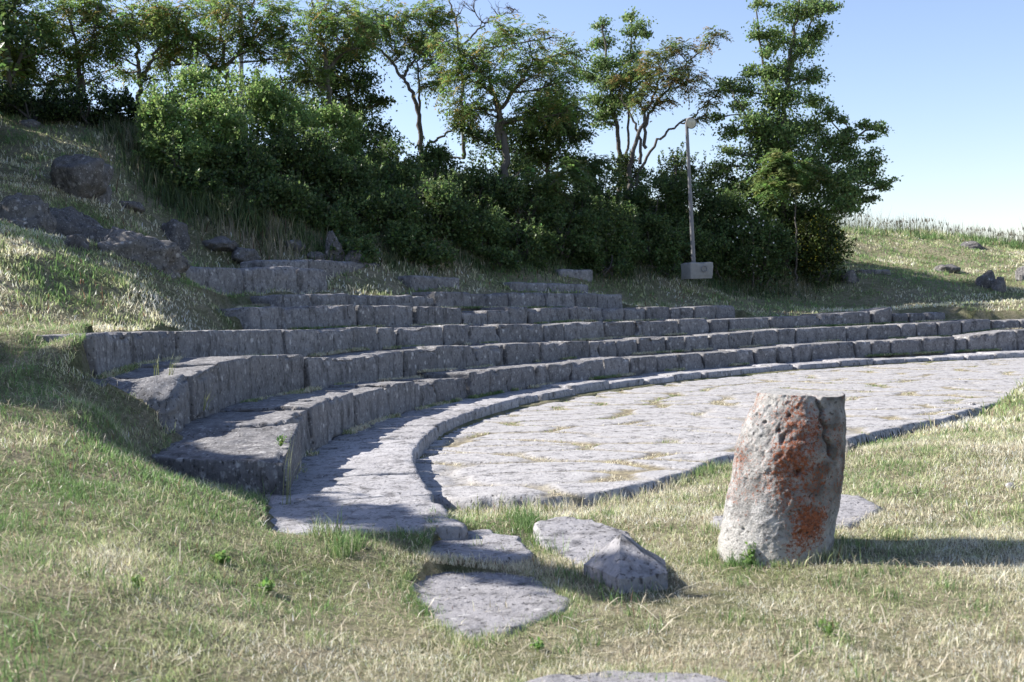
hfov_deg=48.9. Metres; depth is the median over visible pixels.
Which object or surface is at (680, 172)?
shrub
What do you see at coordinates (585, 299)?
seat block
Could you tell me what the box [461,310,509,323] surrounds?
seat block
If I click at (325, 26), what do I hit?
ailanthus tree
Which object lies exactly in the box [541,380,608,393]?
kerb slab
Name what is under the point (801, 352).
seat block
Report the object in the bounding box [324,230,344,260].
boulder
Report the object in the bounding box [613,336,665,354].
seat block
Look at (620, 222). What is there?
shrub
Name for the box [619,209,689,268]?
shrub
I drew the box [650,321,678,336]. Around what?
seat block
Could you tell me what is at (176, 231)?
boulder
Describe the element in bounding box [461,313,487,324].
seat block
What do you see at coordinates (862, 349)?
seat block
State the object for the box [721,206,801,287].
shrub
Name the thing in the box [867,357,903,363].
kerb slab
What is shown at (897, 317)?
seat block
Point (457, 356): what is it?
seat block
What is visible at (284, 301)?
seat block
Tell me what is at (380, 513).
kerb slab
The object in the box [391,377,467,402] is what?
seat block
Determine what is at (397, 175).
shrub
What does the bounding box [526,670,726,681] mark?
ground slab
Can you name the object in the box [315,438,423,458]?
kerb slab
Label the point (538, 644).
weed
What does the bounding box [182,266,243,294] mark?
loose block
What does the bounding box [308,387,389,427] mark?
seat block
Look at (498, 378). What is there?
seat block
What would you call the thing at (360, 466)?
kerb slab
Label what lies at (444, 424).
kerb slab
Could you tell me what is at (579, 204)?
shrub
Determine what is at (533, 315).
seat block
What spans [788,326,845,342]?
seat block
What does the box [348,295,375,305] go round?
seat block
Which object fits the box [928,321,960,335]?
seat block
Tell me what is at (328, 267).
loose block
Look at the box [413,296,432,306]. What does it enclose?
seat block
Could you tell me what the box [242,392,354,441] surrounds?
seat block
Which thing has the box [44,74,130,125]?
shrub
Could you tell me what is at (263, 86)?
shrub
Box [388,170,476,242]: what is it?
shrub
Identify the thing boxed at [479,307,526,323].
seat block
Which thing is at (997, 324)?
seat block
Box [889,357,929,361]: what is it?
kerb slab
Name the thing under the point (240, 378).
seat block
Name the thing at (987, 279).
boulder
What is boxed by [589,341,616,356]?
seat block
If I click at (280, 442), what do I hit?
weed
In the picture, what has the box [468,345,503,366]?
seat block
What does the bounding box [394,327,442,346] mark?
seat block
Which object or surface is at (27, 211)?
rock outcrop
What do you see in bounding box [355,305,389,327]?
seat block
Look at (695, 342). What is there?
seat block
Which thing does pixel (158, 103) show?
shrub
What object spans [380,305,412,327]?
seat block
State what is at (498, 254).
shrub
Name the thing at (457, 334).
seat block
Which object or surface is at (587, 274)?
loose block
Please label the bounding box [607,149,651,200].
shrub
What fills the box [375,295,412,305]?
seat block
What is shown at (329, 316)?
seat block
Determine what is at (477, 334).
seat block
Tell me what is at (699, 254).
shrub
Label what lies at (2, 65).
dense tree
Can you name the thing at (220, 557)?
weed
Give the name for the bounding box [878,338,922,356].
seat block
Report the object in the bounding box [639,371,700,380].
kerb slab
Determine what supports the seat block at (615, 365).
on the ground at (712, 592)
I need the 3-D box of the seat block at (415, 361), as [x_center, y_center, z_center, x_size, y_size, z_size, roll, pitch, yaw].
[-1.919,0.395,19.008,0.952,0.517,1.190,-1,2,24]
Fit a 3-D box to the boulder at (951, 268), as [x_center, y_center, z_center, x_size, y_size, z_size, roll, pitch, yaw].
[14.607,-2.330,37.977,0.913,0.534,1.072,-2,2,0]
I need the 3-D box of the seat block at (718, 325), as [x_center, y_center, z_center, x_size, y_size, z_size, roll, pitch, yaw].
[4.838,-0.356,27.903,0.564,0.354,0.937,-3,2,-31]
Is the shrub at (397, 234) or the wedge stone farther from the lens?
the shrub at (397, 234)
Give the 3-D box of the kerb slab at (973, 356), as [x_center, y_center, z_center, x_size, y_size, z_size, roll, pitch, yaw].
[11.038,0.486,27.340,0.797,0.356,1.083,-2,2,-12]
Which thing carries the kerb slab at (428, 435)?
on the ground at (712, 592)
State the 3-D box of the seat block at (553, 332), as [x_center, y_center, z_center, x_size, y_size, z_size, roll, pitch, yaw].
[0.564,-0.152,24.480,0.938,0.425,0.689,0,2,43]
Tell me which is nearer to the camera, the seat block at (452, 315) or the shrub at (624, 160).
the seat block at (452, 315)
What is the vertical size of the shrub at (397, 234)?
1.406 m
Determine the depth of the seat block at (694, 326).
27.13 m
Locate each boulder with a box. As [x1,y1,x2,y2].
[19,119,40,126]
[49,154,113,198]
[64,234,88,251]
[97,184,111,203]
[119,201,144,213]
[161,219,189,251]
[202,236,238,251]
[231,247,260,262]
[283,239,305,251]
[304,251,325,259]
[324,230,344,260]
[343,250,364,262]
[840,270,859,283]
[932,264,960,272]
[960,241,982,248]
[975,270,995,287]
[991,276,1005,292]
[1015,266,1023,280]
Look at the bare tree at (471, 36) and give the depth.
37.74 m
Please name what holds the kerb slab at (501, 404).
on the ground at (712, 592)
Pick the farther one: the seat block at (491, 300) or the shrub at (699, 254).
the shrub at (699, 254)
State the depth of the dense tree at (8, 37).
25.39 m
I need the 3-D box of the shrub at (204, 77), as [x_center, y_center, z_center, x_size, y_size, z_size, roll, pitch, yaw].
[-7.927,-6.119,28.475,1.868,2.827,2.014,-2,2,0]
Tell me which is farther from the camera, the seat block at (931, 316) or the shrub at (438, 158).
the shrub at (438, 158)
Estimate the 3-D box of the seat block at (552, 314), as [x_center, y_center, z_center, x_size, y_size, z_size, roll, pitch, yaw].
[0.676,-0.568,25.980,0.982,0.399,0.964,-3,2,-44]
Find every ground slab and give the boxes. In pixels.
[411,572,572,641]
[429,529,533,564]
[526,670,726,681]
[533,516,632,566]
[710,494,882,530]
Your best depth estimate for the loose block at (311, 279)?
22.31 m
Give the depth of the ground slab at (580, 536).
7.74 m
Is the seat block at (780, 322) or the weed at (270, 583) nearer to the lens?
the weed at (270, 583)
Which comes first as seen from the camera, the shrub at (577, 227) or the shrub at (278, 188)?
the shrub at (278, 188)
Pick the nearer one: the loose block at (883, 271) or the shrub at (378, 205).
the shrub at (378, 205)
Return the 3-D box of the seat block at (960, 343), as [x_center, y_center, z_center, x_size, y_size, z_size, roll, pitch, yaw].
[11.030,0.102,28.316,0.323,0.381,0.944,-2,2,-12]
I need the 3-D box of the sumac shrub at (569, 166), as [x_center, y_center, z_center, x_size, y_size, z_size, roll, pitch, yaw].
[0.902,-3.638,31.047,2.607,2.874,2.724,-3,2,-31]
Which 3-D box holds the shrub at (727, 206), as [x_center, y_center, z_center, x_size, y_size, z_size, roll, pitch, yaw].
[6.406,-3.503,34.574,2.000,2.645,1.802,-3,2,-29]
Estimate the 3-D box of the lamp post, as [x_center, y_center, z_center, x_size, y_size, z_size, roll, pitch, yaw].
[5.012,-3.916,30.835,0.731,4.423,0.685,-2,2,-18]
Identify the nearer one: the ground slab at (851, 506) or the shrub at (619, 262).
the ground slab at (851, 506)
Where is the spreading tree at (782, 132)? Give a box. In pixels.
[704,0,902,267]
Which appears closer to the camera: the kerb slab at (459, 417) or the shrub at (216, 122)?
the kerb slab at (459, 417)
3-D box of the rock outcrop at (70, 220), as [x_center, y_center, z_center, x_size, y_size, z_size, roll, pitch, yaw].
[-8.024,-1.592,20.109,2.904,1.624,0.876,-2,2,0]
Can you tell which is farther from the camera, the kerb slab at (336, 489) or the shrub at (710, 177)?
the shrub at (710, 177)
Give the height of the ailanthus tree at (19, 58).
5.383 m
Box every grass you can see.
[0,88,1023,681]
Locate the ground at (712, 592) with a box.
[0,114,1023,681]
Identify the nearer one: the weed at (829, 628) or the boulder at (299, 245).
the weed at (829, 628)
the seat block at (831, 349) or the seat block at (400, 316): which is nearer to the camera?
the seat block at (400, 316)
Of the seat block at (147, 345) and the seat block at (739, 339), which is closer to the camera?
the seat block at (147, 345)
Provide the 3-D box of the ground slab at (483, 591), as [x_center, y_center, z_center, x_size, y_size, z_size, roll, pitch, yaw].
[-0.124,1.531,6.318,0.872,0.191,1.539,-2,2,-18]
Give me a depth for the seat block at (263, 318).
17.70 m
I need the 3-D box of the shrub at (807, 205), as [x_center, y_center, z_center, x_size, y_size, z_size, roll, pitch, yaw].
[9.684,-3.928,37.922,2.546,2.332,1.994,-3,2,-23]
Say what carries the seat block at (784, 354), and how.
on the ground at (712, 592)
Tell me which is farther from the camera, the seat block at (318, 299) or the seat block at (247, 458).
the seat block at (318, 299)
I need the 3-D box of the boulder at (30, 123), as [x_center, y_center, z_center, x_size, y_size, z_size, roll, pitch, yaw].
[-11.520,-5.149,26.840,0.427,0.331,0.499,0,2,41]
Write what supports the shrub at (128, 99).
on the ground at (712, 592)
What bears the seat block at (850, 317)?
on the ground at (712, 592)
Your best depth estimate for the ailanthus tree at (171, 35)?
32.60 m
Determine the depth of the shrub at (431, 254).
26.50 m
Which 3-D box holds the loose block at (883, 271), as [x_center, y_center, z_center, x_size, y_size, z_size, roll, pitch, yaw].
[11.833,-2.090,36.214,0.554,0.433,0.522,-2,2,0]
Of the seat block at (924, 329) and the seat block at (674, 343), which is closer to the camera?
the seat block at (674, 343)
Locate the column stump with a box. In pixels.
[717,388,846,567]
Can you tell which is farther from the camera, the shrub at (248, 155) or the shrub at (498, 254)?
the shrub at (498, 254)
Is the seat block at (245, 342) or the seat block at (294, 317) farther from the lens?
the seat block at (294, 317)
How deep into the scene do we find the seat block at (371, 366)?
17.52 m
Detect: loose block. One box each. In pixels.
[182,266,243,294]
[238,266,296,293]
[240,259,307,267]
[295,267,327,293]
[308,259,378,278]
[398,275,458,290]
[502,282,547,290]
[546,283,587,292]
[555,269,592,281]
[856,269,873,273]
[873,269,889,274]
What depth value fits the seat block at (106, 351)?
11.27 m
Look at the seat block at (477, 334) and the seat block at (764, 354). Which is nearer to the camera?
the seat block at (477, 334)
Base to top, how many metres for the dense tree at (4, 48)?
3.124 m
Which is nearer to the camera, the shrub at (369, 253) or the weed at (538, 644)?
the weed at (538, 644)
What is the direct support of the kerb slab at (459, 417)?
on the ground at (712, 592)
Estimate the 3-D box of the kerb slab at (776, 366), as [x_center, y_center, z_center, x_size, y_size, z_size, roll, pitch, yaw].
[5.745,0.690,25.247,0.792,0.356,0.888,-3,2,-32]
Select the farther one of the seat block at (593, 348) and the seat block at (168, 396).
the seat block at (593, 348)
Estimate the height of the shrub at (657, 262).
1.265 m
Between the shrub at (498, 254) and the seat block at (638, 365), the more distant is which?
the shrub at (498, 254)
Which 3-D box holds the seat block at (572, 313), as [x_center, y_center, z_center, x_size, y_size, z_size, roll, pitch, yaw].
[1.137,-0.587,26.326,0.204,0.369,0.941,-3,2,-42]
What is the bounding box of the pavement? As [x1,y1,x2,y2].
[415,357,1023,511]
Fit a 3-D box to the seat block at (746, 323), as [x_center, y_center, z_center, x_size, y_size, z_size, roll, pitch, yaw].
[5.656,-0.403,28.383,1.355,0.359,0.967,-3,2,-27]
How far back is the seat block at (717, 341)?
26.24 m
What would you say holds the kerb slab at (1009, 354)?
on the ground at (712, 592)
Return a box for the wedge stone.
[583,534,667,592]
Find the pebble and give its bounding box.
[1005,482,1014,487]
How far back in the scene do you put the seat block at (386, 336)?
19.66 m
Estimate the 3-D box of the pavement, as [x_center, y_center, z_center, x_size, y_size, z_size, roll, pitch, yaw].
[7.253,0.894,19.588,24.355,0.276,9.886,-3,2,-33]
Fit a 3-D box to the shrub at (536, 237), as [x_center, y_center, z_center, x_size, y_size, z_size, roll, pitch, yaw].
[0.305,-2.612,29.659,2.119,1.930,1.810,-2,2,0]
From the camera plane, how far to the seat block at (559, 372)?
21.12 m
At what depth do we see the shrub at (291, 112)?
29.46 m
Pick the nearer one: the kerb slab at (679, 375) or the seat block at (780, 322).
the kerb slab at (679, 375)
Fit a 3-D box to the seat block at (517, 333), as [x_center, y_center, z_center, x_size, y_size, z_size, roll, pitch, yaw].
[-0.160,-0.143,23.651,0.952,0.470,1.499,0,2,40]
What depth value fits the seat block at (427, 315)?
22.43 m
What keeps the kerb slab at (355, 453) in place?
on the ground at (712, 592)
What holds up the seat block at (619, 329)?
on the ground at (712, 592)
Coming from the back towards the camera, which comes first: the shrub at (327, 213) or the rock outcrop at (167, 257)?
the shrub at (327, 213)
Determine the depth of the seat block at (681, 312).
28.07 m
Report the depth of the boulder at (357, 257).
25.05 m
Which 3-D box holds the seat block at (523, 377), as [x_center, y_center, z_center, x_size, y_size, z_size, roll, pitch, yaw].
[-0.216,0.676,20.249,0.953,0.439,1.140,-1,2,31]
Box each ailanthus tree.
[0,0,91,97]
[22,0,139,97]
[84,0,209,115]
[135,0,320,139]
[265,0,390,131]
[336,0,475,155]
[420,12,602,183]
[600,25,748,199]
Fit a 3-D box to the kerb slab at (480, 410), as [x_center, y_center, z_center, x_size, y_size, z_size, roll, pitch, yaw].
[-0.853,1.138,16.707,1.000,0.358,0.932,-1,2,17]
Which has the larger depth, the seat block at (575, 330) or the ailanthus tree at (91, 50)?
the ailanthus tree at (91, 50)
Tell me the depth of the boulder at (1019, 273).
36.80 m
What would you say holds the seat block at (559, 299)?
on the ground at (712, 592)
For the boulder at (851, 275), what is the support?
on the ground at (712, 592)
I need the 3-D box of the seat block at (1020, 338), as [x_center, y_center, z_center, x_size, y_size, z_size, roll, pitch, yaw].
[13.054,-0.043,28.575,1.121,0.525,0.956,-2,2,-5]
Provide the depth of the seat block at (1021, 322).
29.08 m
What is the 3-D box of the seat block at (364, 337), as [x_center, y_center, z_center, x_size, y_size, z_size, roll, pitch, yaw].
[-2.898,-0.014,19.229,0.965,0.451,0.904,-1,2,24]
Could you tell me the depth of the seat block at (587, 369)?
21.89 m
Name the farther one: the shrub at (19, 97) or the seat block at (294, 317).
the shrub at (19, 97)
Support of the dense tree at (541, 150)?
on the ground at (712, 592)
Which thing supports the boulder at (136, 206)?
on the ground at (712, 592)
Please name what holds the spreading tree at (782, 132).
on the ground at (712, 592)
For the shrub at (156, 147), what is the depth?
25.67 m
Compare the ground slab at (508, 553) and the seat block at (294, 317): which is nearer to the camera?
the ground slab at (508, 553)
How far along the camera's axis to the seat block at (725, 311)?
28.84 m
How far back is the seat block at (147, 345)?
12.62 m
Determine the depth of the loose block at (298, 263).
22.91 m
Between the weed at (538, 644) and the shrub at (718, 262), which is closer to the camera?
the weed at (538, 644)
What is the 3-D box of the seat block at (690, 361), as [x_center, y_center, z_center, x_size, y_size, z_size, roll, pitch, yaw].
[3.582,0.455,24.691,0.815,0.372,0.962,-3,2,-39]
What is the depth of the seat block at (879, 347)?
27.27 m
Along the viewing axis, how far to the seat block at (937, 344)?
27.73 m
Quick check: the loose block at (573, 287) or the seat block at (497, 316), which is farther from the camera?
the loose block at (573, 287)
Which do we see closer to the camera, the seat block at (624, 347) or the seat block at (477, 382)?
the seat block at (477, 382)
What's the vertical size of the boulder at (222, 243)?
0.439 m
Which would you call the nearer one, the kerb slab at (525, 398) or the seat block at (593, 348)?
the kerb slab at (525, 398)
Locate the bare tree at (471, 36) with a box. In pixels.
[443,0,561,161]
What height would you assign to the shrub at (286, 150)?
2.140 m
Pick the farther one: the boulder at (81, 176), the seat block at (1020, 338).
the seat block at (1020, 338)
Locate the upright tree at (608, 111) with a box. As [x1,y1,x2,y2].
[572,6,661,190]
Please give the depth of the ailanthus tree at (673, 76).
36.73 m
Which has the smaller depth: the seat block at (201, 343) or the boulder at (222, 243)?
the seat block at (201, 343)
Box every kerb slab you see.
[265,474,433,505]
[268,495,467,539]
[295,455,417,478]
[303,447,415,464]
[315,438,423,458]
[331,426,438,449]
[370,417,453,435]
[399,410,473,427]
[415,404,493,418]
[448,398,518,412]
[474,393,538,404]
[505,387,575,400]
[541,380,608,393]
[595,378,643,388]
[619,376,675,383]
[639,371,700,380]
[682,368,741,377]
[714,366,770,373]
[742,363,792,370]
[780,361,838,368]
[811,358,873,365]
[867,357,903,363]
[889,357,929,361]
[910,355,964,360]
[942,353,993,359]
[971,350,1023,357]
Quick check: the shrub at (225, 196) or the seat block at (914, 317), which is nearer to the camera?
the shrub at (225, 196)
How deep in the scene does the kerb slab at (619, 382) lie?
21.62 m
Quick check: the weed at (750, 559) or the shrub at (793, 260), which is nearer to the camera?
the weed at (750, 559)
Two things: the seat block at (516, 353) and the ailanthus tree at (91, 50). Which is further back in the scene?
the ailanthus tree at (91, 50)
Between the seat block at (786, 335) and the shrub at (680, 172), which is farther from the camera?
the shrub at (680, 172)
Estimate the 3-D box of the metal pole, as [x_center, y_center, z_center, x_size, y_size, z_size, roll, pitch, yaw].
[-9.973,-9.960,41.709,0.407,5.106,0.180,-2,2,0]
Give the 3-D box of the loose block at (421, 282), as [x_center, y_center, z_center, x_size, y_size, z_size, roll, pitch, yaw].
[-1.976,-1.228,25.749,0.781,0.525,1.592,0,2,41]
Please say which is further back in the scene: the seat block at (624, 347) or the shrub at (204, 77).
the shrub at (204, 77)
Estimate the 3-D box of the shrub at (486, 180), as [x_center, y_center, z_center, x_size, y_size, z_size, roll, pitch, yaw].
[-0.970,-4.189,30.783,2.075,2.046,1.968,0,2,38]
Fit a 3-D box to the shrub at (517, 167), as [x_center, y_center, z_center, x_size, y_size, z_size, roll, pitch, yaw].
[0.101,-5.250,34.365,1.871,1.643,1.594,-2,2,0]
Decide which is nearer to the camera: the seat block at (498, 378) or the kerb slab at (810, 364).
the seat block at (498, 378)
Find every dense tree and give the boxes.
[0,0,58,63]
[0,10,23,77]
[0,26,31,95]
[0,42,17,89]
[233,40,406,129]
[445,80,601,180]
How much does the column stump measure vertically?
1.162 m
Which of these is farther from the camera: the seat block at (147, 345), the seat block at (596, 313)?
the seat block at (596, 313)
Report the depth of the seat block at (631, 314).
27.25 m
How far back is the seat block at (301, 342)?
17.04 m
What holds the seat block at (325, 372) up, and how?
on the ground at (712, 592)
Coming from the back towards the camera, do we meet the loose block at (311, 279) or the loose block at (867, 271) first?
the loose block at (867, 271)
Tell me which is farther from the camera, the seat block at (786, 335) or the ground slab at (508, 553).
the seat block at (786, 335)
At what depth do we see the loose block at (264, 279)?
21.25 m
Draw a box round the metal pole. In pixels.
[238,2,244,113]
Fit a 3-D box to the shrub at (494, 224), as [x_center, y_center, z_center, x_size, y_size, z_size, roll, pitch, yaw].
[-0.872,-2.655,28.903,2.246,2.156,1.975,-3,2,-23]
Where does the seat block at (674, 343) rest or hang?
on the ground at (712, 592)
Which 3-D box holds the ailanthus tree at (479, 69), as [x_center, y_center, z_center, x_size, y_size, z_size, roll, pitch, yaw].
[0.037,-6.662,33.546,5.334,5.976,3.506,-2,2,0]
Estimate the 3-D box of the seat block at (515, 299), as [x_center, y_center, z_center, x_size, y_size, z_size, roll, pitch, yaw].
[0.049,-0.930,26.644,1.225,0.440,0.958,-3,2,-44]
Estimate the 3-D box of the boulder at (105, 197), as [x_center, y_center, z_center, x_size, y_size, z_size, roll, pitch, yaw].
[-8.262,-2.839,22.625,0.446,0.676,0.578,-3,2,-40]
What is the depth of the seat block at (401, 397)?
15.86 m
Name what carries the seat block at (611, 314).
on the ground at (712, 592)
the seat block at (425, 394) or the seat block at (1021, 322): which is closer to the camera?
the seat block at (425, 394)
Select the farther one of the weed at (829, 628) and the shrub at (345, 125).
the shrub at (345, 125)
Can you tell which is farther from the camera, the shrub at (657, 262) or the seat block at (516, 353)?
the shrub at (657, 262)
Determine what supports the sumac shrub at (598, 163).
on the ground at (712, 592)
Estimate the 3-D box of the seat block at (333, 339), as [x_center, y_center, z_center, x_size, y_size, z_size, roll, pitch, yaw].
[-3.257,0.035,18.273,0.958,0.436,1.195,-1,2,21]
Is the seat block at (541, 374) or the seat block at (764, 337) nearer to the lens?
the seat block at (541, 374)
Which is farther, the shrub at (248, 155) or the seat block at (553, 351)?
the shrub at (248, 155)
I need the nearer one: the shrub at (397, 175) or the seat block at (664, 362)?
the seat block at (664, 362)
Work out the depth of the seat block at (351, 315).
20.41 m
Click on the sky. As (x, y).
(947, 76)
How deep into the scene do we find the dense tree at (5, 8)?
28.06 m
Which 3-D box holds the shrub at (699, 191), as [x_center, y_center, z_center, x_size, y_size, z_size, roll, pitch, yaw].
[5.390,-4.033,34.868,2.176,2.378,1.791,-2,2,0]
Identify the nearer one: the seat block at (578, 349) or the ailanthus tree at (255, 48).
the seat block at (578, 349)
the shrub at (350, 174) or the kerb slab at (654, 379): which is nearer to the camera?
the kerb slab at (654, 379)
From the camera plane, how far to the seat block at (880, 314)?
29.41 m
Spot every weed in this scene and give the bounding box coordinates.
[131,574,145,590]
[209,550,232,563]
[256,577,274,594]
[275,435,287,445]
[528,636,543,651]
[739,541,755,566]
[818,618,838,635]
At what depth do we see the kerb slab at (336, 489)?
9.23 m
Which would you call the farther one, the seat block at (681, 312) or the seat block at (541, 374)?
the seat block at (681, 312)
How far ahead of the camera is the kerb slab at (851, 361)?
25.92 m
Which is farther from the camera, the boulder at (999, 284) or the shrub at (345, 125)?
the boulder at (999, 284)
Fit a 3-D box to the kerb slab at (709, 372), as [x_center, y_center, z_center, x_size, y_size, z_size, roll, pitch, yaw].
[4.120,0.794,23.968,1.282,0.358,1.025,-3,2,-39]
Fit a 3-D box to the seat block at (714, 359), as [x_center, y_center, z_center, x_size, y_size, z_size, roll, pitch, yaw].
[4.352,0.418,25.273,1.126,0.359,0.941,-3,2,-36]
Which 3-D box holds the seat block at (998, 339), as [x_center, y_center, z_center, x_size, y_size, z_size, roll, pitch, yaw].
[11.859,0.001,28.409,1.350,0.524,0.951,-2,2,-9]
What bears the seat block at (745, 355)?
on the ground at (712, 592)
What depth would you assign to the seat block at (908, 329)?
28.59 m
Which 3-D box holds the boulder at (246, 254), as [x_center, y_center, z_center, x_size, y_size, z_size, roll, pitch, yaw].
[-5.673,-1.762,23.908,0.695,0.492,0.748,-2,2,0]
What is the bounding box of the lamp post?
[681,117,712,278]
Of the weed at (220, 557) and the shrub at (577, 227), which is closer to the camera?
the weed at (220, 557)
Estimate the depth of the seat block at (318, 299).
21.33 m
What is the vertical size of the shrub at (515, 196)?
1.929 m
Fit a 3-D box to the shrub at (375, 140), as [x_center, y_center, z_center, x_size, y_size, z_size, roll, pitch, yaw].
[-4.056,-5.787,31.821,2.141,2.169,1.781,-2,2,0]
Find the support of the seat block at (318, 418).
on the ground at (712, 592)
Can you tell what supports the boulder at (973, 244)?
on the ground at (712, 592)
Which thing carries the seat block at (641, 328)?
on the ground at (712, 592)
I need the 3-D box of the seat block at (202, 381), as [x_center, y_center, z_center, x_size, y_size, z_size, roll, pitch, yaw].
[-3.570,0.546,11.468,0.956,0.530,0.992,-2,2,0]
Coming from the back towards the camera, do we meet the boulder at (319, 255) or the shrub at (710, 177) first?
the shrub at (710, 177)
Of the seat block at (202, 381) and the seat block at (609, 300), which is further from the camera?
the seat block at (609, 300)
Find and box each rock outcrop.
[0,192,56,235]
[49,206,110,243]
[96,226,190,278]
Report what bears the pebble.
on the ground at (712, 592)
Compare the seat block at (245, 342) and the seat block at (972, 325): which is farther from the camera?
the seat block at (972, 325)
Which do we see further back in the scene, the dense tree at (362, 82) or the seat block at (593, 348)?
the dense tree at (362, 82)
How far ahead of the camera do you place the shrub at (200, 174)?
25.18 m
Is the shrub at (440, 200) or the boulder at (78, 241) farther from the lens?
the shrub at (440, 200)
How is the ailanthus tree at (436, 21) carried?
on the ground at (712, 592)
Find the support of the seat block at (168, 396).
on the ground at (712, 592)
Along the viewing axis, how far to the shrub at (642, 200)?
34.63 m
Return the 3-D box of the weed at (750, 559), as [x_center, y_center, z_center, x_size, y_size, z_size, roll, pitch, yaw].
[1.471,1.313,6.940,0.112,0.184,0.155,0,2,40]
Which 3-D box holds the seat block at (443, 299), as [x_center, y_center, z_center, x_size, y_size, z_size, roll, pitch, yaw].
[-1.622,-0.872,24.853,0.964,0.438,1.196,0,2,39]
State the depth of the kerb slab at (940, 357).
26.75 m
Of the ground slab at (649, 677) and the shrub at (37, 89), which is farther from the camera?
the shrub at (37, 89)
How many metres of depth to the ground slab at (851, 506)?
8.24 m
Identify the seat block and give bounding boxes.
[36,332,131,378]
[91,374,190,434]
[103,365,219,420]
[131,331,175,364]
[135,354,303,409]
[152,423,301,495]
[174,330,224,357]
[184,410,309,458]
[202,329,283,355]
[216,306,281,329]
[220,400,328,450]
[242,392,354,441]
[250,294,311,307]
[277,329,317,356]
[281,306,348,328]
[281,308,309,329]
[292,293,347,305]
[303,357,355,388]
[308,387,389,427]
[316,327,378,351]
[317,329,353,356]
[321,351,402,381]
[324,304,356,325]
[328,381,415,415]
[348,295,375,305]
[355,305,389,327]
[361,349,437,377]
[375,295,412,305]
[376,327,395,349]
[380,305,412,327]
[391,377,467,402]
[392,345,475,369]
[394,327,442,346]
[406,324,470,345]
[407,291,470,309]
[412,306,443,324]
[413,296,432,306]
[415,382,435,406]
[421,371,489,395]
[443,308,461,323]
[445,369,507,392]
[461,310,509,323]
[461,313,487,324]
[468,326,499,343]
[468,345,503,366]
[468,365,535,390]
[469,324,542,342]
[470,294,508,309]
[471,343,539,364]
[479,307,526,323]
[491,292,544,306]
[502,364,549,384]
[513,363,570,382]
[526,309,541,323]
[527,307,568,322]
[530,342,567,361]
[534,359,603,380]
[541,324,563,340]
[541,341,588,357]
[542,293,574,306]
[543,321,603,340]
[552,307,591,319]
[569,293,596,306]
[569,308,577,319]
[573,356,629,378]
[587,307,602,321]
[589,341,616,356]
[589,342,598,356]
[590,339,636,356]
[597,294,622,308]
[601,308,623,320]
[603,321,633,337]
[609,321,649,336]
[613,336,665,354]
[618,356,656,375]
[623,308,644,320]
[624,306,669,319]
[632,354,678,371]
[647,353,703,370]
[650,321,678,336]
[656,336,683,352]
[657,318,708,335]
[669,307,693,318]
[672,305,715,318]
[678,335,708,351]
[681,351,737,368]
[687,333,728,348]
[705,331,752,348]
[706,319,727,332]
[708,349,753,365]
[712,305,734,318]
[721,317,768,330]
[731,330,777,345]
[735,347,776,363]
[749,316,820,328]
[756,328,794,343]
[757,346,792,362]
[770,343,811,361]
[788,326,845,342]
[795,341,854,360]
[800,311,869,326]
[833,326,867,340]
[850,340,889,357]
[851,341,870,357]
[853,324,899,339]
[857,307,891,324]
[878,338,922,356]
[883,323,915,336]
[892,313,907,321]
[904,336,954,354]
[908,322,936,336]
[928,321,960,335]
[947,319,990,333]
[951,330,1016,352]
[954,338,966,352]
[990,320,1019,328]
[1006,319,1023,327]
[1007,329,1023,349]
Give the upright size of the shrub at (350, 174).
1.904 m
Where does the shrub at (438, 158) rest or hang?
on the ground at (712, 592)
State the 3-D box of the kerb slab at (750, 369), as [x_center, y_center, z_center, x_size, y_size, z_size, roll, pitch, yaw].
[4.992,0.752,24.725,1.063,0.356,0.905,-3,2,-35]
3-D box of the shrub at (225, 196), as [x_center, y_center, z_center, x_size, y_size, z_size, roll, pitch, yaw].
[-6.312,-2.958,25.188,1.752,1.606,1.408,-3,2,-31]
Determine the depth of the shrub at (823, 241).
34.43 m
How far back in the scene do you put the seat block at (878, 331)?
28.40 m
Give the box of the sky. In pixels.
[11,0,1023,241]
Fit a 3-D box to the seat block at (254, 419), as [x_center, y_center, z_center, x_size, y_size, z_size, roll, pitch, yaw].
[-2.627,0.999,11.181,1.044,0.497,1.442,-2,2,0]
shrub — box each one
[0,41,41,97]
[0,74,79,122]
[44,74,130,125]
[93,83,150,127]
[131,72,183,161]
[132,112,214,180]
[160,42,233,132]
[163,139,233,200]
[176,74,255,174]
[189,177,261,221]
[202,125,282,196]
[218,49,283,156]
[241,167,317,225]
[249,85,325,168]
[261,114,346,195]
[293,185,371,240]
[302,146,391,208]
[305,99,367,164]
[318,220,381,267]
[336,98,407,169]
[342,169,426,241]
[354,135,432,196]
[377,210,438,263]
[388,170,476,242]
[398,225,459,272]
[403,136,468,180]
[438,150,519,217]
[441,195,521,261]
[455,237,524,275]
[486,144,541,185]
[489,171,569,234]
[494,207,562,269]
[500,155,597,230]
[522,184,607,267]
[531,166,606,217]
[550,95,625,190]
[568,188,650,265]
[571,238,635,276]
[581,157,627,211]
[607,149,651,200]
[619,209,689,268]
[622,166,681,229]
[639,245,684,277]
[651,141,699,215]
[652,212,725,265]
[659,173,721,231]
[692,150,741,228]
[695,183,756,266]
[695,229,751,278]
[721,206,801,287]
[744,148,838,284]
[753,202,846,269]
[783,208,857,283]
[791,197,819,249]
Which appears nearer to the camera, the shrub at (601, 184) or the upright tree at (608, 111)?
the shrub at (601, 184)
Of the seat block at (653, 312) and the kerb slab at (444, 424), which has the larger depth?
the seat block at (653, 312)
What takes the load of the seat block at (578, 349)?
on the ground at (712, 592)

